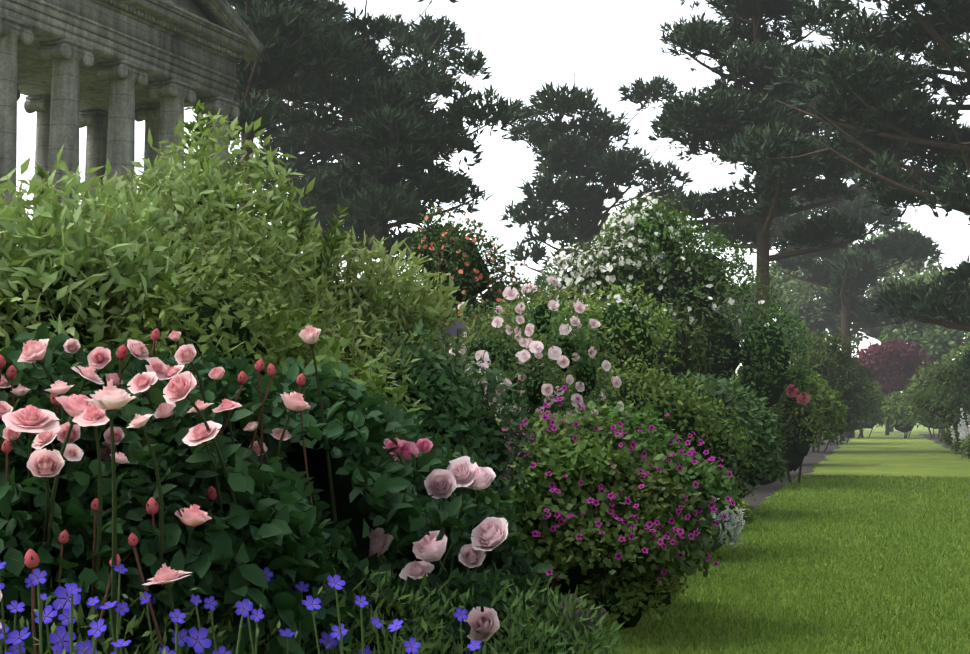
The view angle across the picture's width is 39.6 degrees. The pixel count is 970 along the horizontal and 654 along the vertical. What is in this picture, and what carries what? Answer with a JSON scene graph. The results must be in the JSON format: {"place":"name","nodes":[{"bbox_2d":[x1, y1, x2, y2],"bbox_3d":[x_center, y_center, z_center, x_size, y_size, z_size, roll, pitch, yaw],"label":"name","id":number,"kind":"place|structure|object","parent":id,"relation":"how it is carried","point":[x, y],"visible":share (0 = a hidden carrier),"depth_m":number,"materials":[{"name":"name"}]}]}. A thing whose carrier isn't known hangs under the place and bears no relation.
{"place":"outdoors","nodes":[
{"label":"outdoors","id":0,"kind":"place"},
{"bbox_2d":[16,0,969,392],"label":"sky","id":1,"kind":"structure","parent":0,"point":[607,44],"materials":[{"name":"white"}]},
{"bbox_2d":[572,420,969,653],"bbox_3d":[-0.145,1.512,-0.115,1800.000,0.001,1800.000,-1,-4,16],"label":"lawn ground","id":2,"kind":"structure","parent":0,"point":[880,453],"depth_m":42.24,"materials":[{"name":"green plant"}]},
{"bbox_2d":[0,0,263,223],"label":"temple","id":3,"kind":"structure","parent":2,"relation":"on","point":[107,73],"depth_m":35.88,"materials":[{"name":"stone"}]},
{"bbox_2d":[229,0,322,207],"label":"tree trunk","id":4,"kind":"object","parent":2,"relation":"on","point":[249,135],"visible":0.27,"depth_m":46.90,"materials":[{"name":"brown plant"}]},
{"bbox_2d":[227,0,347,143],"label":"pine needles","id":5,"kind":"object","parent":4,"relation":"on","point":[280,69],"visible":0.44,"depth_m":45.92,"materials":[{"name":"green plant"}]},
{"bbox_2d":[0,323,629,653],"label":"rose bush","id":6,"kind":"object","parent":2,"relation":"on","point":[297,507],"depth_m":2.90,"materials":[{"name":"green plant"}]},
{"bbox_2d":[239,0,432,259],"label":"branches","id":7,"kind":"object","parent":2,"relation":"on","point":[325,152],"visible":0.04,"depth_m":62.91,"materials":[{"name":"brown plant"}]},
{"bbox_2d":[184,0,474,258],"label":"pine needles","id":8,"kind":"object","parent":7,"relation":"attached to","point":[287,139],"visible":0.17,"depth_m":60.77,"materials":[{"name":"green plant"}]},
{"bbox_2d":[229,0,528,290],"bbox_3d":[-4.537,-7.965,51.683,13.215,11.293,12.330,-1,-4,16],"label":"pine tree needles","id":9,"kind":"object","parent":2,"relation":"on","point":[378,86],"visible":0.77,"depth_m":48.83,"materials":[{"name":"green plant"}]},
{"bbox_2d":[287,190,885,486],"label":"shrubs","id":10,"kind":"object","parent":2,"relation":"on","point":[680,369],"visible":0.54,"depth_m":26.89,"materials":[{"name":"green plant"}]},
{"bbox_2d":[408,190,809,404],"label":"flowers","id":11,"kind":"object","parent":10,"relation":"on","point":[627,219],"visible":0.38,"depth_m":27.51,"materials":[{"name":"white plant"}]},
{"bbox_2d":[486,72,696,299],"bbox_3d":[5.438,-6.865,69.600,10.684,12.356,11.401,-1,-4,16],"label":"pine needles","id":12,"kind":"object","parent":2,"relation":"on","point":[592,167],"visible":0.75,"depth_m":68.39,"materials":[{"name":"green plant"}]},
{"bbox_2d":[557,434,969,644],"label":"border soil","id":13,"kind":"structure","parent":2,"relation":"on","point":[810,458],"depth_m":28.97,"materials":[{"name":"brown soil"}]},
{"bbox_2d":[0,99,787,627],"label":"shrubs","id":14,"kind":"object","parent":13,"relation":"on","point":[196,255],"visible":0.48,"depth_m":6.54,"materials":[{"name":"green plant"}]},
{"bbox_2d":[436,276,734,581],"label":"flowers","id":15,"kind":"object","parent":14,"relation":"on","point":[536,349],"visible":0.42,"depth_m":11.62,"materials":[{"name":"pink plant"}]},
{"bbox_2d":[907,343,969,510],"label":"shrubs","id":16,"kind":"object","parent":13,"relation":"on","point":[943,397],"visible":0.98,"depth_m":55.79,"materials":[{"name":"green plant"}]},
{"bbox_2d":[658,0,879,320],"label":"tree trunk","id":17,"kind":"object","parent":2,"relation":"on","point":[761,245],"visible":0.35,"depth_m":56.91,"materials":[{"name":"brown plant"}]},
{"bbox_2d":[646,0,875,253],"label":"pine needles","id":18,"kind":"object","parent":17,"relation":"on","point":[712,37],"visible":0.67,"depth_m":56.12,"materials":[{"name":"green plant"}]},
{"bbox_2d":[741,81,911,437],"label":"pine trunk","id":19,"kind":"object","parent":2,"relation":"on","point":[846,325],"visible":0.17,"depth_m":91.60,"materials":[{"name":"brown plant"}]},
{"bbox_2d":[717,51,952,328],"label":"pine needles","id":20,"kind":"object","parent":19,"relation":"attached to","point":[858,264],"visible":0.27,"depth_m":89.02,"materials":[{"name":"green plant"}]},
{"bbox_2d":[711,0,969,331],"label":"pine needles","id":21,"kind":"object","parent":2,"relation":"on","point":[880,78],"visible":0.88,"depth_m":46.15,"materials":[{"name":"green plant"}]},
{"bbox_2d":[714,223,969,438],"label":"trees","id":22,"kind":"object","parent":2,"relation":"on","point":[894,360],"visible":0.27,"depth_m":110.53,"materials":[{"name":"green plant"}]},
{"bbox_2d":[951,408,969,494],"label":"flowers","id":23,"kind":"object","parent":2,"relation":"on","point":[961,431],"visible":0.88,"depth_m":47.28,"materials":[{"name":"white plant"}]},
{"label":"pine tree trunk","id":24,"kind":"object","parent":2,"relation":"on","visible":0},
{"bbox_2d":[949,27,969,53],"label":"pine needles","id":25,"kind":"object","parent":24,"relation":"attached to","point":[964,42],"visible":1,"depth_m":38.05,"materials":[{"name":"green plant"}]}
]}

